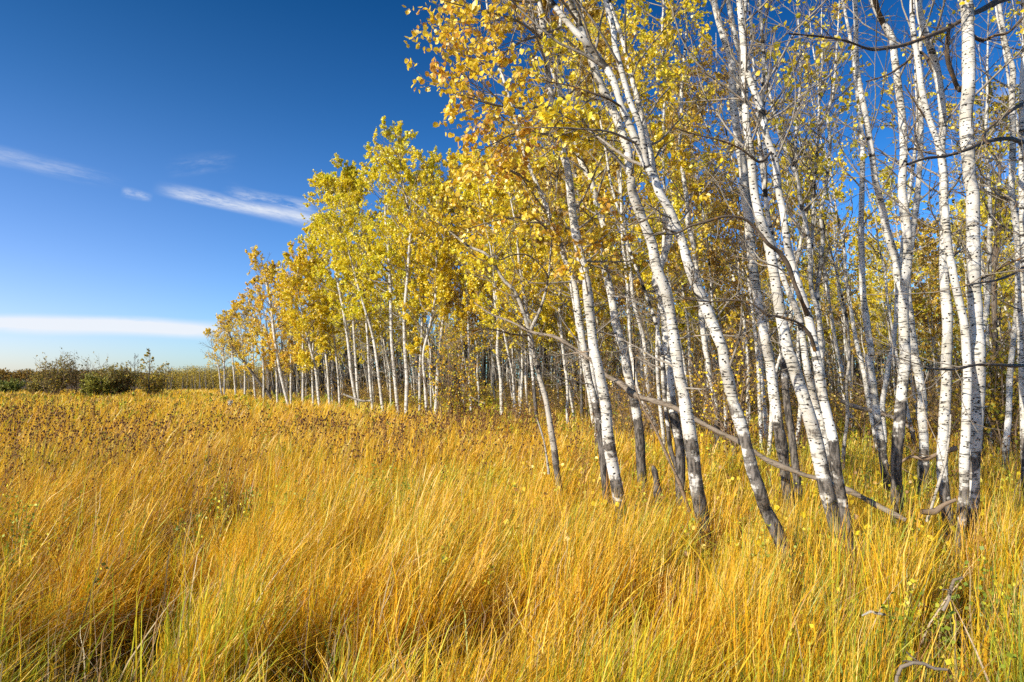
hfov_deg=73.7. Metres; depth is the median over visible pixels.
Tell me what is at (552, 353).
aspen tree
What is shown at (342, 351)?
aspen tree
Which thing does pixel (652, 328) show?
aspen tree
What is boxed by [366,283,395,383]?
aspen tree
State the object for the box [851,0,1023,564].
aspen tree
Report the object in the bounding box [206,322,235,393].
aspen tree
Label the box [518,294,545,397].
aspen tree
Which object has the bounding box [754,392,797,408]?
shrub
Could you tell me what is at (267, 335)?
aspen tree
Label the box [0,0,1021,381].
sky
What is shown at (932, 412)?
shrub
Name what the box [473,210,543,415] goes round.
aspen tree
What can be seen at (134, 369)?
sapling
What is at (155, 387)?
bush
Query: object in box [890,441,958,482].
fallen branch
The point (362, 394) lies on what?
shrub
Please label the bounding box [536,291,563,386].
aspen tree
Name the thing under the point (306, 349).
aspen tree
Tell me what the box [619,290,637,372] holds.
aspen tree
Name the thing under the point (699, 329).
aspen tree
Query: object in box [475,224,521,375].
aspen tree
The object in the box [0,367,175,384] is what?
distant wood
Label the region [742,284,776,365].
aspen tree
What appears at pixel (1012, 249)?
aspen tree
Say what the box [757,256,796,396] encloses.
aspen tree
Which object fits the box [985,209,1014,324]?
aspen tree
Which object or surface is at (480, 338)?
aspen tree
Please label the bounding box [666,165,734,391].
aspen tree
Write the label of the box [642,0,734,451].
aspen tree
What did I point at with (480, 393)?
shrub
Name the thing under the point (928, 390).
shrub
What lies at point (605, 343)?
aspen tree
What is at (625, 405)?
shrub
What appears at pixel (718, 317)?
aspen tree
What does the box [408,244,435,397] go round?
aspen tree
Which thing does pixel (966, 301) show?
aspen tree
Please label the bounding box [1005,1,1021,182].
aspen tree
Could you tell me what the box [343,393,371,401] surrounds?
fallen branch
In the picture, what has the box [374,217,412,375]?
aspen tree
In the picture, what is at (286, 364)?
aspen tree
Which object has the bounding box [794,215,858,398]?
aspen tree
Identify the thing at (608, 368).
shrub
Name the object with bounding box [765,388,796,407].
shrub
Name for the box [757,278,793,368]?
aspen tree
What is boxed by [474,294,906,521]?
fallen tree
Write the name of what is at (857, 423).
shrub
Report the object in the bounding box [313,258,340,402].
aspen tree
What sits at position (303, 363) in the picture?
aspen tree
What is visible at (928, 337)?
aspen tree
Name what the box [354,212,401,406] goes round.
aspen tree
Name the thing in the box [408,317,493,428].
shrub
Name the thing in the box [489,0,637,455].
aspen tree
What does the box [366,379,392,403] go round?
shrub
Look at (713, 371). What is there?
shrub
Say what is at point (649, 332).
aspen tree
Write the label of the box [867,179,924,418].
aspen tree
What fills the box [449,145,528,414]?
aspen tree
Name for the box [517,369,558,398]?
shrub
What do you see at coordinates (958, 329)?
aspen tree
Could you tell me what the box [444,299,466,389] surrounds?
aspen tree
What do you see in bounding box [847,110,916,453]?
aspen tree
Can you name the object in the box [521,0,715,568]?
aspen tree
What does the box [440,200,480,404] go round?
aspen tree
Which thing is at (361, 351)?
aspen tree
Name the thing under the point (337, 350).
aspen tree
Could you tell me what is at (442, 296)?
aspen tree
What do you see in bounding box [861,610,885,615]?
dead twig
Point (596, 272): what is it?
aspen tree
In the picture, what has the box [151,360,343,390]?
meadow edge wood
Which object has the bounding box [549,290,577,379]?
aspen tree
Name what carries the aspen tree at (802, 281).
on the ground at (286, 653)
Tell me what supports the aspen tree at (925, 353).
on the ground at (286, 653)
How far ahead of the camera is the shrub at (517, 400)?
27.50 m
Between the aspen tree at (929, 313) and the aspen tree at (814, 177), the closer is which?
the aspen tree at (814, 177)
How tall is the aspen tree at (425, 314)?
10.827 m
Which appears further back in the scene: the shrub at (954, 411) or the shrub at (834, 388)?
the shrub at (834, 388)
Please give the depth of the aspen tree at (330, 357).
37.04 m
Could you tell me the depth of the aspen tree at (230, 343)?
45.85 m
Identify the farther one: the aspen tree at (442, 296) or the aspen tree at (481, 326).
the aspen tree at (481, 326)
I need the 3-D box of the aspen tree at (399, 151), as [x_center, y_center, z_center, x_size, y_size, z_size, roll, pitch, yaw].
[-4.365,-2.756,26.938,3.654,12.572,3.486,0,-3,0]
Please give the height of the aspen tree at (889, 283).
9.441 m
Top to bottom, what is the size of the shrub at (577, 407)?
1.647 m
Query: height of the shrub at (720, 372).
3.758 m
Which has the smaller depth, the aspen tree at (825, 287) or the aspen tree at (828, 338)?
the aspen tree at (825, 287)
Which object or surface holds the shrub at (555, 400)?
on the ground at (286, 653)
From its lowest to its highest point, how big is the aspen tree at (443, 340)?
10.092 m
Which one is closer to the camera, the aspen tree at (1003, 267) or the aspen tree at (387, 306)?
the aspen tree at (1003, 267)
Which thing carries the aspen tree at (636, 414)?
on the ground at (286, 653)
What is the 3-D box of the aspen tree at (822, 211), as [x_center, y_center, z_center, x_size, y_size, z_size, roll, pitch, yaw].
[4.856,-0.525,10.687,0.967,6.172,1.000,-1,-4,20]
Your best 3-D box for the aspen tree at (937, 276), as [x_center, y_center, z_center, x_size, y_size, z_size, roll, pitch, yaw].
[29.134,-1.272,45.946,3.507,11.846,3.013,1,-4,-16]
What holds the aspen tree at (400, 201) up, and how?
on the ground at (286, 653)
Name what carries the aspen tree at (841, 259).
on the ground at (286, 653)
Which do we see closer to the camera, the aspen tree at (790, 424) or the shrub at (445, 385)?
the aspen tree at (790, 424)
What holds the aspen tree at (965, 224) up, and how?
on the ground at (286, 653)
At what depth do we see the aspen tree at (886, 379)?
12.02 m
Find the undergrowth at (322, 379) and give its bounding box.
[263,295,1017,396]
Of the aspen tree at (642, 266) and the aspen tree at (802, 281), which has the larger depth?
the aspen tree at (802, 281)
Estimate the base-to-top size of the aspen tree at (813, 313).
10.242 m
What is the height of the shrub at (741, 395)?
3.642 m
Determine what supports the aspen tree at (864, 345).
on the ground at (286, 653)
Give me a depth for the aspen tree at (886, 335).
38.33 m
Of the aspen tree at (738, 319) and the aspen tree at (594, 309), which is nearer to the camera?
the aspen tree at (738, 319)
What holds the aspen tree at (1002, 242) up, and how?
on the ground at (286, 653)
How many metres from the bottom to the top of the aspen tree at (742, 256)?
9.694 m
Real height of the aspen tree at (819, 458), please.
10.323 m
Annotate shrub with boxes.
[236,372,273,395]
[289,388,305,399]
[299,386,324,397]
[305,376,365,403]
[339,379,377,402]
[345,380,384,396]
[364,385,409,405]
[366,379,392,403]
[373,380,417,399]
[376,374,428,406]
[391,384,434,407]
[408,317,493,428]
[428,369,464,403]
[432,385,485,411]
[465,375,497,404]
[471,377,491,397]
[482,377,508,399]
[485,372,517,397]
[487,380,562,421]
[496,374,525,400]
[498,386,532,415]
[508,376,539,399]
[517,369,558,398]
[517,373,545,396]
[528,371,579,405]
[530,388,563,408]
[531,392,574,410]
[540,389,565,415]
[542,311,650,419]
[547,380,609,407]
[560,390,589,417]
[573,385,630,433]
[580,349,681,446]
[611,374,661,423]
[618,351,717,432]
[624,373,709,425]
[649,342,779,442]
[660,297,767,459]
[676,328,756,417]
[686,355,755,399]
[696,351,754,416]
[749,387,845,437]
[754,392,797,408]
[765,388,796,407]
[766,369,897,422]
[767,393,849,446]
[773,316,960,444]
[778,371,852,400]
[789,387,857,416]
[801,355,879,409]
[829,368,961,441]
[853,367,897,401]
[874,336,1019,444]
[887,387,937,427]
[887,394,959,428]
[910,364,959,407]
[920,276,1019,464]
[954,401,1019,439]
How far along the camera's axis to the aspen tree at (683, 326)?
32.09 m
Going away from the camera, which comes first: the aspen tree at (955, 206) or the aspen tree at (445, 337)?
the aspen tree at (955, 206)
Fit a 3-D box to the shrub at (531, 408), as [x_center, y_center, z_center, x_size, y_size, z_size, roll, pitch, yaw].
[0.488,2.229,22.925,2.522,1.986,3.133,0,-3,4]
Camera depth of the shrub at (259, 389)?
58.49 m
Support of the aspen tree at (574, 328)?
on the ground at (286, 653)
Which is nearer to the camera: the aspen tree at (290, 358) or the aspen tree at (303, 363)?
the aspen tree at (303, 363)
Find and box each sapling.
[127,353,138,391]
[140,349,154,393]
[163,363,171,390]
[536,418,549,473]
[634,385,690,511]
[925,414,950,521]
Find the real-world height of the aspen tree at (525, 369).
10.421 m
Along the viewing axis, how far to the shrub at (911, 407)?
23.32 m
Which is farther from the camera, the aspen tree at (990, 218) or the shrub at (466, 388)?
the shrub at (466, 388)
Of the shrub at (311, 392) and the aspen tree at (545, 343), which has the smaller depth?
the aspen tree at (545, 343)
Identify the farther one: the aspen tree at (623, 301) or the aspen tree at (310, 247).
the aspen tree at (310, 247)
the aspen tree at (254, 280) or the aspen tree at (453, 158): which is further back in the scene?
the aspen tree at (254, 280)
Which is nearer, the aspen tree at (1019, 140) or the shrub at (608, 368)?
the aspen tree at (1019, 140)
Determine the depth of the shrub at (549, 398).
34.48 m
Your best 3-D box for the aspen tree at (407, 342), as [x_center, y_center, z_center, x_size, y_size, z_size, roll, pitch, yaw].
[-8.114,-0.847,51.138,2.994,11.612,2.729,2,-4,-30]
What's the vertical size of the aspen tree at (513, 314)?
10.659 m
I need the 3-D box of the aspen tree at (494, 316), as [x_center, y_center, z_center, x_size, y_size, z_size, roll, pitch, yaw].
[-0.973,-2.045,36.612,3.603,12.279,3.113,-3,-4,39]
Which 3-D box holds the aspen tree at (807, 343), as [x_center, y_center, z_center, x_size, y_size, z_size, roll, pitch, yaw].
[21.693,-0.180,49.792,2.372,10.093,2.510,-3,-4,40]
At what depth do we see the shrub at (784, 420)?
17.23 m
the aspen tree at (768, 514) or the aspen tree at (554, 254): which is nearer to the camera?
the aspen tree at (768, 514)
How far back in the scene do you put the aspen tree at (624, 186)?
18.10 m
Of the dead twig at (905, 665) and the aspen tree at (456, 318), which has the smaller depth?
the dead twig at (905, 665)
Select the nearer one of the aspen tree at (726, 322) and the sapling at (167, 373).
the aspen tree at (726, 322)
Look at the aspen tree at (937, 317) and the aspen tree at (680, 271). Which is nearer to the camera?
the aspen tree at (680, 271)
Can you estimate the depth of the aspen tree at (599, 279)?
31.79 m
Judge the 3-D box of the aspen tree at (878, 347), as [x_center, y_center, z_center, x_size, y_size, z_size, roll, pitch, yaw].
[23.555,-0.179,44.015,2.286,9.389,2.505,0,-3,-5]
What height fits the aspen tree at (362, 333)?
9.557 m
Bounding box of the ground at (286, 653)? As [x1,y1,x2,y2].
[0,383,1012,681]
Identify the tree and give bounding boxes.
[200,328,226,395]
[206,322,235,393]
[212,310,245,393]
[215,313,272,399]
[224,300,259,394]
[227,290,268,398]
[237,275,290,400]
[245,245,300,405]
[251,262,287,403]
[260,338,272,390]
[268,286,307,403]
[272,268,333,400]
[274,240,334,405]
[277,327,295,386]
[281,349,293,380]
[283,307,305,393]
[286,265,336,404]
[294,212,360,406]
[296,222,342,403]
[299,292,324,378]
[299,332,315,390]
[300,153,401,413]
[301,259,336,392]
[303,290,334,396]
[307,175,380,406]
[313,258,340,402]
[318,193,384,405]
[322,281,346,395]
[323,160,395,408]
[328,326,350,394]
[330,305,350,388]
[339,141,433,413]
[341,254,387,400]
[345,301,371,395]
[354,116,448,416]
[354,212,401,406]
[355,272,384,380]
[359,252,399,402]
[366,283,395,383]
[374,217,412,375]
[378,245,429,381]
[380,145,464,410]
[382,188,445,398]
[382,267,423,400]
[389,295,418,393]
[391,83,600,501]
[392,188,440,410]
[395,184,463,419]
[397,148,486,413]
[402,0,646,536]
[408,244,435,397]
[425,0,643,531]
[426,269,464,384]
[427,172,501,412]
[431,253,483,385]
[434,305,459,383]
[435,307,455,381]
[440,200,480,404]
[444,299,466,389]
[448,170,542,414]
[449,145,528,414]
[450,219,491,409]
[459,199,517,399]
[460,0,667,501]
[463,317,495,396]
[465,204,509,400]
[468,252,505,399]
[470,95,568,417]
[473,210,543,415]
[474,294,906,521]
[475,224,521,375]
[475,294,504,400]
[481,191,538,411]
[483,149,553,418]
[484,191,541,403]
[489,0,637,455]
[489,306,513,395]
[501,0,809,593]
[502,246,555,399]
[503,120,591,425]
[506,109,617,425]
[513,0,752,516]
[514,171,599,415]
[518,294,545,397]
[519,220,574,388]
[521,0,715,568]
[523,148,588,405]
[531,299,561,394]
[532,161,619,417]
[534,266,566,400]
[535,234,579,411]
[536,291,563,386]
[548,263,583,395]
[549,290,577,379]
[552,0,671,437]
[558,161,621,356]
[562,0,661,434]
[567,269,609,343]
[578,133,660,375]
[581,266,617,352]
[584,157,659,394]
[584,209,629,403]
[593,269,619,399]
[594,265,626,401]
[595,0,712,454]
[595,304,626,395]
[600,215,640,364]
[603,0,874,597]
[603,152,671,406]
[604,208,652,383]
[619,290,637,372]
[623,120,707,384]
[631,288,656,390]
[632,123,704,409]
[633,287,660,396]
[637,56,756,446]
[639,218,686,347]
[639,260,661,354]
[640,177,697,369]
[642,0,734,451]
[645,242,690,348]
[646,259,661,379]
[648,12,797,452]
[651,77,768,427]
[656,82,744,415]
[659,0,844,567]
[665,19,798,446]
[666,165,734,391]
[670,263,696,368]
[671,187,746,358]
[675,269,707,390]
[682,309,703,395]
[684,0,836,519]
[685,327,704,369]
[686,232,734,376]
[687,279,724,387]
[693,0,835,494]
[704,243,756,385]
[705,255,730,371]
[706,264,746,378]
[710,0,846,521]
[714,122,764,422]
[714,133,768,427]
[715,25,855,447]
[718,0,870,374]
[720,248,758,361]
[730,202,804,362]
[732,0,1023,472]
[734,303,756,388]
[740,224,788,417]
[740,269,766,390]
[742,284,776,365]
[747,0,884,464]
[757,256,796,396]
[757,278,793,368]
[760,258,800,394]
[769,141,856,386]
[781,110,853,430]
[786,114,854,472]
[793,128,856,431]
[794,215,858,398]
[800,0,929,499]
[800,47,883,459]
[800,208,852,378]
[800,273,826,378]
[801,0,985,539]
[801,217,858,379]
[801,253,842,398]
[804,260,848,379]
[807,283,843,398]
[809,123,867,414]
[813,0,971,604]
[814,308,835,390]
[821,311,841,385]
[830,0,1008,501]
[838,300,874,375]
[844,254,881,374]
[844,282,874,372]
[846,234,914,382]
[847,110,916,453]
[849,0,946,451]
[850,208,899,406]
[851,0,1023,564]
[852,270,893,394]
[856,309,881,370]
[861,290,892,379]
[865,164,929,365]
[865,246,898,348]
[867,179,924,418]
[868,278,898,381]
[870,166,930,418]
[876,224,918,393]
[880,0,1019,449]
[882,216,951,404]
[897,77,1018,443]
[911,216,941,394]
[912,0,1023,594]
[912,240,966,397]
[912,303,932,389]
[913,250,956,370]
[918,284,955,373]
[920,266,956,394]
[922,1,1023,511]
[923,45,1018,447]
[927,233,961,359]
[931,194,967,345]
[934,179,968,321]
[942,0,1021,474]
[949,198,1010,374]
[950,125,1014,441]
[950,277,968,375]
[952,232,1003,320]
[952,302,962,364]
[953,199,1014,372]
[953,240,1006,348]
[957,157,1017,362]
[965,176,1018,325]
[982,224,1014,340]
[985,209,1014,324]
[1002,167,1014,281]
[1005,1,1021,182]
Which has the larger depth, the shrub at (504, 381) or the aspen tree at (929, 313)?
the shrub at (504, 381)
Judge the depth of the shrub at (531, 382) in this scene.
58.68 m
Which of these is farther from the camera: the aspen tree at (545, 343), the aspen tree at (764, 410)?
the aspen tree at (545, 343)
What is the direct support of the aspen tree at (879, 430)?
on the ground at (286, 653)
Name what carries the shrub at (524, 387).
on the ground at (286, 653)
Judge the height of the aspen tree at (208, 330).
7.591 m
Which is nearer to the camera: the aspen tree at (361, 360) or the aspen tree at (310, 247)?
the aspen tree at (310, 247)
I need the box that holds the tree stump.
[652,465,662,511]
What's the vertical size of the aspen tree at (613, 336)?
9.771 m
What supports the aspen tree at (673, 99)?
on the ground at (286, 653)
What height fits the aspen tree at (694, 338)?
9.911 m
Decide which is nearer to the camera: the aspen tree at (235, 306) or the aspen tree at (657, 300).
the aspen tree at (657, 300)
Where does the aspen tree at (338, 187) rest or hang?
on the ground at (286, 653)
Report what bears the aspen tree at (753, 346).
on the ground at (286, 653)
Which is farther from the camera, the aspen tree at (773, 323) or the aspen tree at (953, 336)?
the aspen tree at (953, 336)
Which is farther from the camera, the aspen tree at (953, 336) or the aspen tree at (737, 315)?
the aspen tree at (953, 336)
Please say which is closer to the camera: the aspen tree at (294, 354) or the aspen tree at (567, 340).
the aspen tree at (294, 354)
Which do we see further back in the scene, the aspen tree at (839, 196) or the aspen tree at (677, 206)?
the aspen tree at (839, 196)
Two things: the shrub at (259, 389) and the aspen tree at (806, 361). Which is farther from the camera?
the shrub at (259, 389)
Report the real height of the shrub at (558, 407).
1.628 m
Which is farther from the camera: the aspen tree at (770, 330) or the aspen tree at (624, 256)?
the aspen tree at (770, 330)
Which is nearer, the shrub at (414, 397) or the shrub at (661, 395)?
the shrub at (661, 395)
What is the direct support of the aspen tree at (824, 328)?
on the ground at (286, 653)
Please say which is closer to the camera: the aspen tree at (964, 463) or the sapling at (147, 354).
the aspen tree at (964, 463)
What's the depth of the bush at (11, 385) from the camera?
79.59 m
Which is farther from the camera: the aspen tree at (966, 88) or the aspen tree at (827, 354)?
the aspen tree at (827, 354)
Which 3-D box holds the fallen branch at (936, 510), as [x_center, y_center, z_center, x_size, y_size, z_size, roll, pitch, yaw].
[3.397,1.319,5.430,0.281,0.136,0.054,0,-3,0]
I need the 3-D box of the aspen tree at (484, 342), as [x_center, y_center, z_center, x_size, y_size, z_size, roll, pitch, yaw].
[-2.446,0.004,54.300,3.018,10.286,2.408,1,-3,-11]
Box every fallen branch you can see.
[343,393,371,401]
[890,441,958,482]
[920,498,956,515]
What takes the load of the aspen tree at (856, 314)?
on the ground at (286, 653)
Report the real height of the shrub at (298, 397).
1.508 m
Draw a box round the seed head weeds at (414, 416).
[0,390,1020,557]
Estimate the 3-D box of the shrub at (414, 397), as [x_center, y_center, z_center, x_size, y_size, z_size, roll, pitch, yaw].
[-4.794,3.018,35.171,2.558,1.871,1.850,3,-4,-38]
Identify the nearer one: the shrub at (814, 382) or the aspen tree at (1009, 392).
the aspen tree at (1009, 392)
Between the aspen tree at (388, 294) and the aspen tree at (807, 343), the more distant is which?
the aspen tree at (807, 343)
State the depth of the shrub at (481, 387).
56.09 m
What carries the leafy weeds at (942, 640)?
on the ground at (286, 653)
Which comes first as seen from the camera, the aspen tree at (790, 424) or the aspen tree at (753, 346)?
the aspen tree at (790, 424)
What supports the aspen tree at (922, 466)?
on the ground at (286, 653)
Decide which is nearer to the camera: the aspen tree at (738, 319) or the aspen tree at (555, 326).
the aspen tree at (738, 319)
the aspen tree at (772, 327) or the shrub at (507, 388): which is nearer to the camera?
the aspen tree at (772, 327)
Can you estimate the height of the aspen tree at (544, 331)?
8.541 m
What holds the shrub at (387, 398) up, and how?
on the ground at (286, 653)
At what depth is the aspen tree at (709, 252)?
15.15 m
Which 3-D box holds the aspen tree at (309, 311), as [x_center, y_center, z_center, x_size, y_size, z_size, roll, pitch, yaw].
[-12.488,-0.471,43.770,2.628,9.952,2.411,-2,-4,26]
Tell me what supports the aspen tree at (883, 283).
on the ground at (286, 653)
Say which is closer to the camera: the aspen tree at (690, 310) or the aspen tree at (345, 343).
the aspen tree at (690, 310)
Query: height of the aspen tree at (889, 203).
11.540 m
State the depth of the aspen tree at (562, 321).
30.72 m
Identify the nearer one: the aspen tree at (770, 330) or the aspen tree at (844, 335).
the aspen tree at (844, 335)
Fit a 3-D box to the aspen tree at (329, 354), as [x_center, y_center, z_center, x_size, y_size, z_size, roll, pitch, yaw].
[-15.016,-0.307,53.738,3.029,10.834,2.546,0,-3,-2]
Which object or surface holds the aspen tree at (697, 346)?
on the ground at (286, 653)
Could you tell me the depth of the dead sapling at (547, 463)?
8.13 m
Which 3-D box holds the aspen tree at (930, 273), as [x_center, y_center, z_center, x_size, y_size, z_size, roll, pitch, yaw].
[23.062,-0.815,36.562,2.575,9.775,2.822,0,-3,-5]
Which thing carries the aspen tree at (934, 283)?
on the ground at (286, 653)
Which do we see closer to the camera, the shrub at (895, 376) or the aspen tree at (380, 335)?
the shrub at (895, 376)
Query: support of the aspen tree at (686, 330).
on the ground at (286, 653)
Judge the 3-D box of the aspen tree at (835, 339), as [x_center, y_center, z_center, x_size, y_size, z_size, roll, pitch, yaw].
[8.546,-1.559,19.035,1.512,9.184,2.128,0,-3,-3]
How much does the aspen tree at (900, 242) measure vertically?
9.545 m
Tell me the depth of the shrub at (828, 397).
27.32 m
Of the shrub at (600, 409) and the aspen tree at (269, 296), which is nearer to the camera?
the shrub at (600, 409)
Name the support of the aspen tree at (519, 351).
on the ground at (286, 653)
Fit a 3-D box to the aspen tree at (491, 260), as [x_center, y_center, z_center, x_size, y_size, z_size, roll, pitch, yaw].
[-0.237,-0.468,8.485,2.708,5.812,1.465,0,-3,0]
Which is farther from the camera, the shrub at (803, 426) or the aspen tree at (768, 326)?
the aspen tree at (768, 326)
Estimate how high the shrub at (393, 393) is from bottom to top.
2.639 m
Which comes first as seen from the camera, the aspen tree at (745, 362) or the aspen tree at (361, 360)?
the aspen tree at (745, 362)
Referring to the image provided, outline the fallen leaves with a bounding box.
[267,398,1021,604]
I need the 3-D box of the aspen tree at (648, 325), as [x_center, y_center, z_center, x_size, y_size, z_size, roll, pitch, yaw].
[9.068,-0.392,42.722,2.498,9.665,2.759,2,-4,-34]
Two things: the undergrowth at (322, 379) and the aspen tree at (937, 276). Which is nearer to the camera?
the aspen tree at (937, 276)
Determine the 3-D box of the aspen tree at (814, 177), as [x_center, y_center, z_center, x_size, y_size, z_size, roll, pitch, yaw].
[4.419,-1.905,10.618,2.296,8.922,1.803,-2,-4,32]
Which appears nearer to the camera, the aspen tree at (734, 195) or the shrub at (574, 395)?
the aspen tree at (734, 195)
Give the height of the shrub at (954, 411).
2.946 m
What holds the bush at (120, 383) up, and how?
on the ground at (286, 653)
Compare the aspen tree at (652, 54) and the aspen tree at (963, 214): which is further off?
the aspen tree at (963, 214)
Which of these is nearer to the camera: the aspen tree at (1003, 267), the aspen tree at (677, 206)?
the aspen tree at (677, 206)
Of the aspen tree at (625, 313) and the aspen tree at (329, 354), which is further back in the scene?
the aspen tree at (329, 354)
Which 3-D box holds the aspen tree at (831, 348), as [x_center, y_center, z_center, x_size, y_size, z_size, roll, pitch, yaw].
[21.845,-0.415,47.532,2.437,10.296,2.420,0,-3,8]
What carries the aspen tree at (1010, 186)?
on the ground at (286, 653)
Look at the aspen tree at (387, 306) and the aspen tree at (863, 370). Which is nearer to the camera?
the aspen tree at (863, 370)
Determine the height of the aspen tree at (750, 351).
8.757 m
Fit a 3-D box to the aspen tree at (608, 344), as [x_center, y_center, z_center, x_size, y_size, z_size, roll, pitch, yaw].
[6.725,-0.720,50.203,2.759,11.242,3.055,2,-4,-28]
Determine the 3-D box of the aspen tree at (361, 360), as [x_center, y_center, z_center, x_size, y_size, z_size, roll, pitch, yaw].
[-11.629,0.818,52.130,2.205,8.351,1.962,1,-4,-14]
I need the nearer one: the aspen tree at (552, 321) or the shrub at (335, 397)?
the aspen tree at (552, 321)
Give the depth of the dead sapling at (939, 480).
5.54 m
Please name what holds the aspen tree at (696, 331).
on the ground at (286, 653)
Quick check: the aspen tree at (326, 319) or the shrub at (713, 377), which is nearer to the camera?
the shrub at (713, 377)
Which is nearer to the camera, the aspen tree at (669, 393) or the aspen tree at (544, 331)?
the aspen tree at (669, 393)
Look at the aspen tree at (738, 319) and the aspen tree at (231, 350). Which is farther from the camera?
the aspen tree at (231, 350)
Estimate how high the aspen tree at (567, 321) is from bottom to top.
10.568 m
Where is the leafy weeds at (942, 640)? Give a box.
[0,392,1021,681]
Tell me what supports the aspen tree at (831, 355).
on the ground at (286, 653)
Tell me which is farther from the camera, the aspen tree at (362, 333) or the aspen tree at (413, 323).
the aspen tree at (362, 333)
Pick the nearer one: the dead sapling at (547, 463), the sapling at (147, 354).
the dead sapling at (547, 463)
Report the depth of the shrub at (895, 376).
38.59 m
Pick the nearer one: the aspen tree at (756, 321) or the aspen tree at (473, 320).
the aspen tree at (473, 320)
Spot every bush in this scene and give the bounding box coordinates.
[0,377,25,394]
[22,347,78,393]
[24,371,51,393]
[59,351,108,394]
[79,371,117,397]
[82,362,143,396]
[133,361,189,394]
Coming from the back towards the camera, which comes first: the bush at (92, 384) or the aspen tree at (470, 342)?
the bush at (92, 384)
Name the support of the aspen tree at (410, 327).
on the ground at (286, 653)
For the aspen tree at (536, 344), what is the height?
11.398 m
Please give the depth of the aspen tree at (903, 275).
6.33 m
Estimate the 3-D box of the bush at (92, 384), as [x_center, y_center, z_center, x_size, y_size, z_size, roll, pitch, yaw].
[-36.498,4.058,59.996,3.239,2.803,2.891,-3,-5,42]
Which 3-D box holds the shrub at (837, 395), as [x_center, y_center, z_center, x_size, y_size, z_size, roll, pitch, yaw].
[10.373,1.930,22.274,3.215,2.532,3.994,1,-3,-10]
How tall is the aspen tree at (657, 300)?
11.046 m
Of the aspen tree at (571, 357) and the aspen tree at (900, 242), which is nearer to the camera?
the aspen tree at (900, 242)
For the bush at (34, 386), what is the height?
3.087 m
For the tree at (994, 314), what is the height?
9.309 m
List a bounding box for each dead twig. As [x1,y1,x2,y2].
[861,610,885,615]
[895,651,947,681]
[941,576,962,611]
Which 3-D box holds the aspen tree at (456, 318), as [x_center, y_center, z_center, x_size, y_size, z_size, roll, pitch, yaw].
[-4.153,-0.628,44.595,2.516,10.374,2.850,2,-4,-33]
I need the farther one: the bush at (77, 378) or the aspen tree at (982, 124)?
the bush at (77, 378)
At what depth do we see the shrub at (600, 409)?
17.91 m
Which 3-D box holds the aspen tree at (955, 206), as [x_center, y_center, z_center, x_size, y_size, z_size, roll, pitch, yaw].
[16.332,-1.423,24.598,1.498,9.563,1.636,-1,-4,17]
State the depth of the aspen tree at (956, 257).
27.04 m
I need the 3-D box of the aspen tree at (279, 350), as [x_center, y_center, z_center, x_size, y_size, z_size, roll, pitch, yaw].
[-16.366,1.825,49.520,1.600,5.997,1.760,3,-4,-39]
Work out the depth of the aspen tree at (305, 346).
60.82 m
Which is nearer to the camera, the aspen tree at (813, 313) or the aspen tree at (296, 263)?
the aspen tree at (813, 313)
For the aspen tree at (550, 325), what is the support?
on the ground at (286, 653)
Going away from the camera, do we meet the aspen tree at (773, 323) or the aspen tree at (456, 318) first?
the aspen tree at (773, 323)
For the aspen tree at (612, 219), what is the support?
on the ground at (286, 653)
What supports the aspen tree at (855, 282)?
on the ground at (286, 653)
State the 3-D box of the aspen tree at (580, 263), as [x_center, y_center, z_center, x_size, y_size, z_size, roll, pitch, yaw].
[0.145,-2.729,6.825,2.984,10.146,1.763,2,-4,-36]
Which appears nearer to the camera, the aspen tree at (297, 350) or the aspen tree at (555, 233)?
the aspen tree at (555, 233)
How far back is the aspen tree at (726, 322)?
44.08 m
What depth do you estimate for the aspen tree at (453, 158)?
27.91 m
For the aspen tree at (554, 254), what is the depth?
20.12 m
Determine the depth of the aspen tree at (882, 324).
52.10 m
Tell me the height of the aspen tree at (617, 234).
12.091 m
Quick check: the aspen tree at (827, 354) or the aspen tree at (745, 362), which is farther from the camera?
the aspen tree at (827, 354)
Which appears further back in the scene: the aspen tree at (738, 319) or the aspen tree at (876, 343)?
the aspen tree at (876, 343)
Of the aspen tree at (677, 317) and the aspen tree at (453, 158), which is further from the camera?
the aspen tree at (677, 317)
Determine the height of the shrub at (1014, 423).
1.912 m
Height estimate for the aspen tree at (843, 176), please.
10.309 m
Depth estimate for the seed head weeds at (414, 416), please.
12.82 m
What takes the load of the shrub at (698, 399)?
on the ground at (286, 653)
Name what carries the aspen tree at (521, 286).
on the ground at (286, 653)
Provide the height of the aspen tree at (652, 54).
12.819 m
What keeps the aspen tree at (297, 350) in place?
on the ground at (286, 653)
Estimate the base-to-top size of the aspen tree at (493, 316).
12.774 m
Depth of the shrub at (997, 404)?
12.91 m
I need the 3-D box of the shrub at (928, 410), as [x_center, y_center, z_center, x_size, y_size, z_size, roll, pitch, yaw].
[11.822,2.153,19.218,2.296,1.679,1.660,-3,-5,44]
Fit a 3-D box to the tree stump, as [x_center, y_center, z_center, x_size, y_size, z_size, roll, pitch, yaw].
[1.601,1.624,7.518,0.123,0.508,0.098,0,-3,0]

